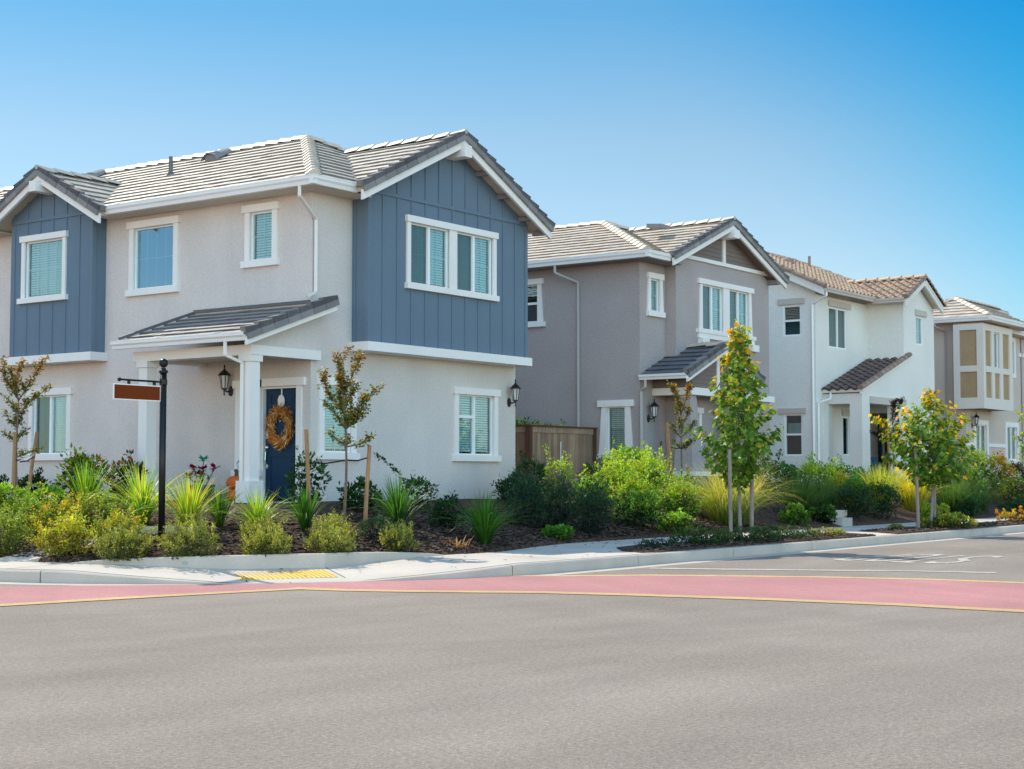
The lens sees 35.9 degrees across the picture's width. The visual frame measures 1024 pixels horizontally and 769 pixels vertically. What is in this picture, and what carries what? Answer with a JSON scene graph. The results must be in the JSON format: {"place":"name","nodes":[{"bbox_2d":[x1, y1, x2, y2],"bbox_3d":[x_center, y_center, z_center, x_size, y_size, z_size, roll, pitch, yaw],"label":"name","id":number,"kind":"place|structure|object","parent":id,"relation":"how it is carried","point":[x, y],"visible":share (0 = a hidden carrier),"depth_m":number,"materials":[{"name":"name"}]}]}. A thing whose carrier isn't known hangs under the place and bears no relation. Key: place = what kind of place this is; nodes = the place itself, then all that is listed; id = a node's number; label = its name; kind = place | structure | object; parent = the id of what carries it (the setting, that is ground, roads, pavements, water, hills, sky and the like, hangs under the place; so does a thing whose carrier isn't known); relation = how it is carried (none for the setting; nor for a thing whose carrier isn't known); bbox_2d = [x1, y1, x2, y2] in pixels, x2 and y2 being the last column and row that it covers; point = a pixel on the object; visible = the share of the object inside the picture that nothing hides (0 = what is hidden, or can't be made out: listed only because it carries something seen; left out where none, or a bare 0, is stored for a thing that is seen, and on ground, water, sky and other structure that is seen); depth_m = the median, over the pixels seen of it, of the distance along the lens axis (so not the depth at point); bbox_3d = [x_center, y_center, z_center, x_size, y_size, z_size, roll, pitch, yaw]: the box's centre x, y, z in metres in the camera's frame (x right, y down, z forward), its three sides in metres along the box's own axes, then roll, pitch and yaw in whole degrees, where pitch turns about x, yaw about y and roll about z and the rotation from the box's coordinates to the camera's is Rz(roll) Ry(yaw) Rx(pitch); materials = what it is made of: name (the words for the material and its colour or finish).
{"place":"outdoors","nodes":[
{"label":"outdoors","id":0,"kind":"place"},
{"bbox_2d":[193,555,623,582],"bbox_3d":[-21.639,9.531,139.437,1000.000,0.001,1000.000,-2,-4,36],"label":"ground","id":1,"kind":"structure","parent":0,"point":[440,572],"depth_m":22.69,"materials":[{"name":"concrete"}]},
{"bbox_2d":[0,129,555,502],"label":"house","id":2,"kind":"structure","parent":1,"relation":"on","point":[265,273],"depth_m":31.24,"materials":[{"name":"paint"}]},
{"bbox_2d":[17,230,67,304],"bbox_3d":[-9.673,-2.430,33.242,1.600,1.435,0.593,-2,-4,36],"label":"window","id":3,"kind":"structure","parent":2,"relation":"in","point":[33,286],"depth_m":33.20,"materials":[{"name":"plastic"}]},
{"bbox_2d":[24,387,73,460],"bbox_3d":[-9.603,0.851,33.433,1.500,1.515,0.593,-2,-4,36],"label":"window","id":4,"kind":"structure","parent":2,"relation":"in","point":[52,414],"depth_m":33.31,"materials":[{"name":"plastic"}]},
{"bbox_2d":[125,215,180,296],"bbox_3d":[-7.157,-2.553,31.579,1.550,1.515,0.173,-2,-4,36],"label":"window","id":5,"kind":"structure","parent":2,"relation":"in","point":[154,242],"depth_m":31.63,"materials":[{"name":"plastic"}]},
{"bbox_2d":[231,379,262,476],"bbox_3d":[-4.984,0.824,29.733,0.780,1.815,0.085,-2,-4,36],"label":"window","id":6,"kind":"structure","parent":2,"relation":"in","point":[235,384],"depth_m":29.87,"materials":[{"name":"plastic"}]},
{"bbox_2d":[240,201,279,268],"bbox_3d":[-4.600,-2.808,29.980,0.960,1.195,0.593,-2,-4,36],"label":"window","id":7,"kind":"structure","parent":2,"relation":"in","point":[263,239],"depth_m":29.91,"materials":[{"name":"plastic"}]},
{"bbox_2d":[264,401,295,450],"bbox_3d":[-4.341,0.787,29.329,0.814,0.965,0.202,-2,-4,36],"label":"wreath","id":8,"kind":"object","parent":2,"relation":"attached to","point":[287,431],"visible":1,"depth_m":29.31,"materials":[{"name":"plant"}]},
{"bbox_2d":[264,388,295,498],"bbox_3d":[-4.283,1.084,29.337,0.900,2.080,0.129,-2,-4,36],"label":"door","id":9,"kind":"structure","parent":2,"relation":"in","point":[276,462],"depth_m":29.37,"materials":[{"name":"blue wood"}]},
{"bbox_2d":[316,376,359,459],"bbox_3d":[-3.430,0.646,29.550,0.593,1.520,1.120,-2,-4,36],"label":"window","id":10,"kind":"structure","parent":2,"relation":"in","point":[326,447],"depth_m":29.42,"materials":[{"name":"plastic"}]},
{"bbox_2d":[404,214,499,301],"bbox_3d":[-1.373,-2.501,31.871,0.593,1.435,2.970,-2,-4,36],"label":"window","id":11,"kind":"structure","parent":2,"relation":"in","point":[418,229],"depth_m":31.46,"materials":[{"name":"plastic"}]},
{"bbox_2d":[457,232,490,294],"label":"window","id":12,"kind":"structure","parent":2,"relation":"in","point":[466,253],"depth_m":32.34,"materials":[{"name":"plastic"}]},
{"bbox_2d":[452,387,501,461],"bbox_3d":[-0.926,0.846,32.965,0.593,1.520,1.580,-2,-4,36],"label":"window","id":13,"kind":"structure","parent":2,"relation":"in","point":[471,417],"depth_m":33.03,"materials":[{"name":"plastic"}]},
{"bbox_2d":[0,525,1023,583],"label":"kerb","id":14,"kind":"structure","parent":1,"relation":"on","point":[78,577],"depth_m":22.26,"materials":[{"name":"concrete"}]},
{"bbox_2d":[515,216,789,497],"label":"house","id":15,"kind":"structure","parent":1,"relation":"on","point":[625,323],"depth_m":39.89,"materials":[{"name":"beige paint"}]},
{"bbox_2d":[528,278,545,327],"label":"window","id":16,"kind":"structure","parent":15,"relation":"in","point":[535,305],"depth_m":40.73,"materials":[{"name":"plastic"}]},
{"bbox_2d":[596,399,634,458],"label":"window","id":17,"kind":"structure","parent":15,"relation":"in","point":[616,422],"depth_m":39.24,"materials":[{"name":"plastic"}]},
{"bbox_2d":[646,272,665,317],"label":"window","id":18,"kind":"structure","parent":15,"relation":"in","point":[654,280],"depth_m":39.59,"materials":[{"name":"plastic"}]},
{"bbox_2d":[696,278,758,351],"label":"window","id":19,"kind":"structure","parent":15,"relation":"in","point":[707,329],"depth_m":41.50,"materials":[{"name":"plastic"}]},
{"bbox_2d":[730,290,747,334],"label":"window","id":20,"kind":"structure","parent":15,"relation":"in","point":[736,297],"depth_m":42.41,"materials":[{"name":"plastic"}]},
{"bbox_2d":[768,252,946,490],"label":"house","id":21,"kind":"structure","parent":1,"relation":"on","point":[847,356],"depth_m":50.05,"materials":[{"name":"white paint"}]},
{"bbox_2d":[783,305,800,335],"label":"window","id":22,"kind":"structure","parent":21,"relation":"in","point":[792,313],"depth_m":49.67,"materials":[{"name":"plastic"}]},
{"bbox_2d":[785,414,802,455],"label":"window","id":23,"kind":"structure","parent":21,"relation":"in","point":[793,422],"depth_m":49.71,"materials":[{"name":"glass"}]},
{"bbox_2d":[829,307,845,349],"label":"window","id":24,"kind":"structure","parent":21,"relation":"in","point":[837,317],"depth_m":50.48,"materials":[{"name":"plastic"}]},
{"bbox_2d":[933,296,1023,487],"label":"house","id":25,"kind":"structure","parent":1,"relation":"on","point":[979,358],"depth_m":58.66,"materials":[{"name":"grey paint"}]},
{"bbox_2d":[973,419,988,473],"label":"window","id":26,"kind":"structure","parent":25,"relation":"in","point":[981,431],"depth_m":59.66,"materials":[{"name":"plastic"}]},
{"bbox_2d":[1005,422,1019,463],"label":"window","id":27,"kind":"structure","parent":25,"relation":"in","point":[1009,451],"depth_m":62.02,"materials":[{"name":"plastic"}]},
{"bbox_2d":[0,532,1023,768],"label":"road","id":28,"kind":"structure","parent":0,"point":[905,655],"depth_m":10.75,"materials":[{"name":"asphalt"}]},
{"bbox_2d":[0,516,1023,582],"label":"pavement","id":29,"kind":"structure","parent":0,"point":[315,567],"depth_m":20.73,"materials":[{"name":"concrete"}]},
{"bbox_2d":[0,490,1023,579],"bbox_3d":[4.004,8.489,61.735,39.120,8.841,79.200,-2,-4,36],"label":"garden bed","id":30,"kind":"object","parent":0,"point":[766,515],"visible":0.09,"depth_m":26.67,"materials":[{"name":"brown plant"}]},
{"bbox_2d":[0,480,34,513],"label":"shrub","id":31,"kind":"object","parent":30,"relation":"on","point":[7,488],"visible":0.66,"depth_m":25.88,"materials":[{"name":"green plant"}]},
{"bbox_2d":[0,494,34,555],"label":"lantana","id":32,"kind":"object","parent":30,"relation":"on","point":[9,538],"visible":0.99,"depth_m":21.97,"materials":[{"name":"green plant"}]},
{"bbox_2d":[0,354,52,487],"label":"crape myrtle tree","id":33,"kind":"object","parent":30,"relation":"on","point":[13,384],"visible":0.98,"depth_m":26.65,"materials":[{"name":"green plant"}]},
{"bbox_2d":[0,486,54,534],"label":"lantana","id":34,"kind":"object","parent":30,"relation":"on","point":[30,502],"visible":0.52,"depth_m":23.19,"materials":[{"name":"green plant"}]},
{"bbox_2d":[22,503,95,555],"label":"lantana","id":35,"kind":"object","parent":30,"relation":"on","point":[75,525],"visible":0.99,"depth_m":21.22,"materials":[{"name":"green plant"}]},
{"bbox_2d":[24,481,96,538],"bbox_3d":[-6.452,1.807,22.583,1.042,0.846,1.127,2,-4,-26],"label":"lantana","id":36,"kind":"object","parent":30,"relation":"on","point":[66,506],"visible":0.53,"depth_m":22.47,"materials":[{"name":"green plant"}]},
{"bbox_2d":[38,458,122,513],"bbox_3d":[-6.660,1.617,24.722,1.415,0.977,1.215,3,-4,-40],"label":"grass clump","id":37,"kind":"object","parent":30,"relation":"on","point":[82,481],"visible":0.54,"depth_m":24.53,"materials":[{"name":"plant"}]},
{"bbox_2d":[52,442,117,500],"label":"clump","id":38,"kind":"object","parent":30,"relation":"on","point":[77,458],"visible":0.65,"depth_m":28.17,"materials":[{"name":"green plant"}]},
{"bbox_2d":[77,480,133,529],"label":"lantana","id":39,"kind":"object","parent":30,"relation":"on","point":[106,507],"visible":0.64,"depth_m":22.72,"materials":[{"name":"green plant"}]},
{"bbox_2d":[90,502,157,548],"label":"lantana","id":40,"kind":"object","parent":30,"relation":"on","point":[112,522],"visible":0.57,"depth_m":21.34,"materials":[{"name":"green plant"}]},
{"bbox_2d":[92,515,161,561],"bbox_3d":[-5.082,2.031,20.734,0.884,0.660,0.879,0,-3,-1],"label":"juniper","id":41,"kind":"object","parent":30,"relation":"on","point":[122,535],"visible":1,"depth_m":20.65,"materials":[{"name":"green plant"}]},
{"bbox_2d":[106,449,155,502],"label":"flowering shrub","id":42,"kind":"object","parent":30,"relation":"on","point":[130,460],"visible":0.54,"depth_m":28.83,"materials":[{"name":"green plant"}]},
{"bbox_2d":[71,456,207,524],"bbox_3d":[-5.436,1.540,23.006,2.214,1.062,2.294,1,-4,-22],"label":"grass clump","id":43,"kind":"object","parent":30,"relation":"on","point":[136,492],"visible":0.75,"depth_m":22.96,"materials":[{"name":"plant"}]},
{"bbox_2d":[113,359,167,546],"bbox_3d":[-5.003,0.974,21.201,0.124,2.700,0.922,-2,-4,36],"label":"street sign","id":44,"kind":"object","parent":30,"relation":"on","point":[136,392],"visible":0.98,"depth_m":21.45,"materials":[{"name":"metal"}]},
{"bbox_2d":[156,510,222,559],"bbox_3d":[-4.228,1.977,20.748,0.905,0.717,0.851,1,-4,-19],"label":"juniper","id":45,"kind":"object","parent":30,"relation":"on","point":[180,531],"visible":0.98,"depth_m":20.65,"materials":[{"name":"green plant"}]},
{"bbox_2d":[135,469,245,526],"bbox_3d":[-4.561,1.649,22.283,1.890,0.927,1.632,3,-5,-43],"label":"grass clump","id":46,"kind":"object","parent":30,"relation":"on","point":[187,502],"visible":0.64,"depth_m":22.24,"materials":[{"name":"plant"}]},
{"bbox_2d":[184,455,220,501],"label":"flowering shrub","id":47,"kind":"object","parent":30,"relation":"on","point":[199,472],"visible":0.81,"depth_m":29.34,"materials":[{"name":"green plant"}]},
{"bbox_2d":[187,483,243,526],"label":"grass clump","id":48,"kind":"object","parent":30,"relation":"on","point":[219,514],"visible":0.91,"depth_m":22.72,"materials":[{"name":"plant"}]},
{"bbox_2d":[204,485,303,531],"bbox_3d":[-3.612,1.758,22.353,1.628,0.708,1.489,-2,-4,36],"label":"grass clump","id":49,"kind":"object","parent":30,"relation":"on","point":[256,511],"visible":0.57,"depth_m":22.26,"materials":[{"name":"plant"}]},
{"bbox_2d":[236,509,287,545],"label":"juniper","id":50,"kind":"object","parent":30,"relation":"on","point":[261,522],"visible":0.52,"depth_m":21.45,"materials":[{"name":"green plant"}]},
{"bbox_2d":[237,522,292,556],"bbox_3d":[-3.267,2.073,20.900,0.742,0.514,0.683,0,-3,-7],"label":"juniper","id":51,"kind":"object","parent":30,"relation":"on","point":[273,547],"visible":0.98,"depth_m":20.83,"materials":[{"name":"green plant"}]},
{"bbox_2d":[284,445,332,505],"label":"shrub","id":52,"kind":"object","parent":30,"relation":"on","point":[320,470],"visible":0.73,"depth_m":26.59,"materials":[{"name":"green plant"}]},
{"bbox_2d":[275,481,343,532],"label":"grass clump","id":53,"kind":"object","parent":30,"relation":"on","point":[307,517],"visible":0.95,"depth_m":22.99,"materials":[{"name":"plant"}]},
{"bbox_2d":[304,506,355,542],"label":"juniper","id":54,"kind":"object","parent":30,"relation":"on","point":[336,518],"visible":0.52,"depth_m":22.25,"materials":[{"name":"green plant"}]},
{"bbox_2d":[302,512,359,553],"bbox_3d":[-2.455,2.050,21.476,0.724,0.626,0.789,-2,-4,36],"label":"juniper","id":55,"kind":"object","parent":30,"relation":"on","point":[337,542],"visible":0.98,"depth_m":21.38,"materials":[{"name":"green plant"}]},
{"bbox_2d":[316,345,386,522],"bbox_3d":[-2.436,0.812,23.778,1.028,2.843,0.599,1,-4,-19],"label":"crape myrtle tree","id":56,"kind":"object","parent":30,"relation":"on","point":[343,384],"visible":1,"depth_m":23.73,"materials":[{"name":"green plant"}]},
{"bbox_2d":[336,475,382,512],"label":"shrub","id":57,"kind":"object","parent":30,"relation":"on","point":[353,495],"visible":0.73,"depth_m":26.36,"materials":[{"name":"green plant"}]},
{"bbox_2d":[353,513,401,541],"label":"juniper","id":58,"kind":"object","parent":30,"relation":"on","point":[379,519],"visible":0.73,"depth_m":23.09,"materials":[{"name":"green plant"}]},
{"bbox_2d":[337,469,449,528],"bbox_3d":[-1.800,1.794,24.553,1.904,0.980,1.711,-2,-4,36],"label":"grass clump","id":59,"kind":"object","parent":30,"relation":"on","point":[395,505],"visible":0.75,"depth_m":24.41,"materials":[{"name":"plant"}]},
{"bbox_2d":[378,518,421,551],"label":"juniper","id":60,"kind":"object","parent":30,"relation":"on","point":[397,543],"visible":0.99,"depth_m":22.49,"materials":[{"name":"green plant"}]},
{"bbox_2d":[374,452,439,509],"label":"shrub","id":61,"kind":"object","parent":30,"relation":"on","point":[417,482],"visible":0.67,"depth_m":28.42,"materials":[{"name":"green plant"}]},
{"bbox_2d":[426,490,470,528],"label":"shrub","id":62,"kind":"object","parent":30,"relation":"on","point":[446,506],"visible":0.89,"depth_m":25.78,"materials":[{"name":"green plant"}]},
{"bbox_2d":[431,488,534,544],"bbox_3d":[-0.501,2.047,24.692,1.843,0.926,2.025,-2,-4,36],"label":"grass clump","id":63,"kind":"object","parent":30,"relation":"on","point":[484,526],"visible":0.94,"depth_m":24.53,"materials":[{"name":"plant"}]},
{"bbox_2d":[489,465,544,505],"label":"shrub","id":64,"kind":"object","parent":30,"relation":"on","point":[501,490],"visible":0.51,"depth_m":31.47,"materials":[{"name":"green plant"}]},
{"bbox_2d":[499,455,555,527],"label":"feathery bush","id":65,"kind":"object","parent":30,"relation":"on","point":[537,503],"visible":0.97,"depth_m":28.11,"materials":[{"name":"green plant"}]},
{"bbox_2d":[516,449,549,503],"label":"shrub","id":66,"kind":"object","parent":30,"relation":"on","point":[527,464],"visible":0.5,"depth_m":32.13,"materials":[{"name":"green plant"}]},
{"bbox_2d":[515,424,597,495],"bbox_3d":[-1.345,2.036,40.080,6.512,1.840,2.900,-2,-4,36],"label":"wooden fence","id":67,"kind":"object","parent":30,"relation":"on","point":[579,444],"visible":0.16,"depth_m":38.04,"materials":[{"name":"brown wood"}]},
{"bbox_2d":[541,523,574,539],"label":"ground cover","id":68,"kind":"object","parent":30,"relation":"on","point":[559,531],"visible":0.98,"depth_m":27.33,"materials":[{"name":"green plant"}]},
{"bbox_2d":[539,444,581,502],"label":"shrub","id":69,"kind":"object","parent":30,"relation":"on","point":[557,467],"visible":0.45,"depth_m":33.20,"materials":[{"name":"green plant"}]},
{"bbox_2d":[535,461,591,528],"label":"feathery bush","id":70,"kind":"object","parent":30,"relation":"on","point":[566,496],"visible":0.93,"depth_m":28.34,"materials":[{"name":"green plant"}]},
{"bbox_2d":[561,465,616,533],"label":"feathery bush","id":71,"kind":"object","parent":30,"relation":"on","point":[593,497],"visible":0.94,"depth_m":28.62,"materials":[{"name":"green plant"}]},
{"bbox_2d":[578,436,651,503],"bbox_3d":[2.174,1.875,34.127,1.489,1.500,1.425,-2,-4,36],"label":"shrub","id":72,"kind":"object","parent":30,"relation":"on","point":[616,463],"visible":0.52,"depth_m":34.03,"materials":[{"name":"green plant"}]},
{"bbox_2d":[594,443,667,486],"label":"shrub","id":73,"kind":"object","parent":30,"relation":"on","point":[626,450],"visible":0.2,"depth_m":36.28,"materials":[{"name":"green plant"}]},
{"bbox_2d":[609,464,666,515],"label":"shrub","id":74,"kind":"object","parent":30,"relation":"on","point":[632,484],"visible":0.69,"depth_m":32.08,"materials":[{"name":"green plant"}]},
{"bbox_2d":[610,484,669,528],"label":"shrub","id":75,"kind":"object","parent":30,"relation":"on","point":[643,505],"visible":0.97,"depth_m":30.47,"materials":[{"name":"green plant"}]},
{"bbox_2d":[615,441,683,501],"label":"shrub","id":76,"kind":"object","parent":30,"relation":"on","point":[640,464],"visible":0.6,"depth_m":35.22,"materials":[{"name":"green plant"}]},
{"bbox_2d":[655,507,695,533],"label":"shrub","id":77,"kind":"object","parent":30,"relation":"on","point":[679,520],"visible":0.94,"depth_m":30.63,"materials":[{"name":"green plant"}]},
{"bbox_2d":[654,463,712,520],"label":"bush","id":78,"kind":"object","parent":30,"relation":"on","point":[677,492],"visible":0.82,"depth_m":32.38,"materials":[{"name":"green plant"}]},
{"bbox_2d":[666,379,700,489],"bbox_3d":[3.928,1.326,36.166,0.754,2.912,0.547,2,-4,-34],"label":"crape myrtle tree","id":79,"kind":"object","parent":30,"relation":"on","point":[680,408],"visible":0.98,"depth_m":36.15,"materials":[{"name":"green plant"}]},
{"bbox_2d":[656,456,806,524],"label":"feather grass","id":80,"kind":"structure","parent":30,"relation":"on","point":[717,501],"depth_m":33.09,"materials":[{"name":"plant"}]},
{"bbox_2d":[754,449,807,501],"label":"hedge shrub","id":81,"kind":"object","parent":30,"relation":"on","point":[777,469],"visible":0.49,"depth_m":39.77,"materials":[{"name":"green plant"}]},
{"bbox_2d":[778,502,811,525],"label":"shrub","id":82,"kind":"object","parent":30,"relation":"on","point":[795,514],"visible":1,"depth_m":35.06,"materials":[{"name":"green plant"}]},
{"bbox_2d":[760,467,844,514],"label":"grass clump","id":83,"kind":"object","parent":30,"relation":"on","point":[801,494],"visible":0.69,"depth_m":36.77,"materials":[{"name":"plant"}]},
{"bbox_2d":[778,451,850,497],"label":"hedge shrub","id":84,"kind":"object","parent":30,"relation":"on","point":[812,466],"visible":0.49,"depth_m":41.34,"materials":[{"name":"green plant"}]},
{"bbox_2d":[780,474,863,509],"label":"grass clump","id":85,"kind":"object","parent":30,"relation":"on","point":[829,493],"visible":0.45,"depth_m":38.00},
{"bbox_2d":[807,503,837,522],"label":"shrub","id":86,"kind":"object","parent":30,"relation":"on","point":[823,512],"visible":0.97,"depth_m":36.34,"materials":[{"name":"green plant"}]},
{"bbox_2d":[825,480,877,520],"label":"feathery bush","id":87,"kind":"object","parent":30,"relation":"on","point":[856,495],"visible":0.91,"depth_m":37.91,"materials":[{"name":"green plant"}]},
{"bbox_2d":[845,462,909,508],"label":"grass clump","id":88,"kind":"object","parent":30,"relation":"on","point":[879,474],"visible":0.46,"depth_m":41.63,"materials":[{"name":"plant"}]},
{"bbox_2d":[860,477,905,519],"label":"feathery bush","id":89,"kind":"object","parent":30,"relation":"on","point":[887,488],"visible":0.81,"depth_m":39.24,"materials":[{"name":"green plant"}]},
{"bbox_2d":[881,466,951,510],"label":"grass clump","id":90,"kind":"object","parent":30,"relation":"on","point":[909,495],"visible":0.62,"depth_m":42.37,"materials":[{"name":"plant"}]},
{"bbox_2d":[936,472,989,512],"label":"grass clump","id":91,"kind":"object","parent":30,"relation":"on","point":[953,494],"visible":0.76,"depth_m":43.79,"materials":[{"name":"plant"}]},
{"bbox_2d":[954,429,1002,494],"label":"shrub","id":92,"kind":"object","parent":30,"relation":"on","point":[979,458],"visible":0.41,"depth_m":50.34,"materials":[{"name":"green plant"}]},
{"bbox_2d":[950,477,1010,511],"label":"grass clump","id":93,"kind":"object","parent":30,"relation":"on","point":[983,507],"visible":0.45,"depth_m":45.17,"materials":[{"name":"plant"}]},
{"bbox_2d":[978,449,1017,497],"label":"shrub","id":94,"kind":"object","parent":30,"relation":"on","point":[1000,459],"visible":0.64,"depth_m":50.88,"materials":[{"name":"green plant"}]},
{"bbox_2d":[991,469,1023,505],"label":"rose bush","id":95,"kind":"object","parent":30,"relation":"on","point":[1009,481],"visible":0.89,"depth_m":48.99,"materials":[{"name":"green plant"}]},
{"bbox_2d":[0,0,1023,320],"label":"sky","id":96,"kind":"structure","parent":0,"point":[863,139],"materials":[{"name":"blue"}]},
{"bbox_2d":[617,522,1023,554],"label":"planting strip","id":97,"kind":"object","parent":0,"point":[632,549],"visible":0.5,"depth_m":27.64,"materials":[{"name":"green plant"}]},
{"bbox_2d":[668,524,734,543],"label":"ground cover","id":98,"kind":"object","parent":97,"relation":"on","point":[716,536],"visible":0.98,"depth_m":26.54,"materials":[{"name":"green plant"}]},
{"bbox_2d":[683,319,784,540],"bbox_3d":[3.954,0.845,27.852,1.416,4.028,1.913,-2,-4,36],"label":"maple tree","id":99,"kind":"object","parent":97,"relation":"on","point":[734,400],"visible":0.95,"depth_m":27.80,"materials":[{"name":"green plant"}]},
{"bbox_2d":[708,524,781,541],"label":"ground cover","id":100,"kind":"object","parent":97,"relation":"on","point":[752,535],"visible":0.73,"depth_m":27.40,"materials":[{"name":"green plant"}]},
{"bbox_2d":[757,524,820,539],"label":"ground cover","id":101,"kind":"object","parent":97,"relation":"on","point":[793,534],"visible":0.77,"depth_m":28.75,"materials":[{"name":"green plant"}]},
{"bbox_2d":[868,388,985,526],"bbox_3d":[9.312,1.661,35.200,2.443,3.263,2.109,-2,-4,36],"label":"maple tree","id":102,"kind":"object","parent":97,"relation":"on","point":[924,432],"visible":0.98,"depth_m":35.00,"materials":[{"name":"green plant"}]},
{"bbox_2d":[915,506,978,527],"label":"ground cover","id":103,"kind":"object","parent":97,"relation":"on","point":[949,517],"visible":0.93,"depth_m":35.02,"materials":[{"name":"green plant"}]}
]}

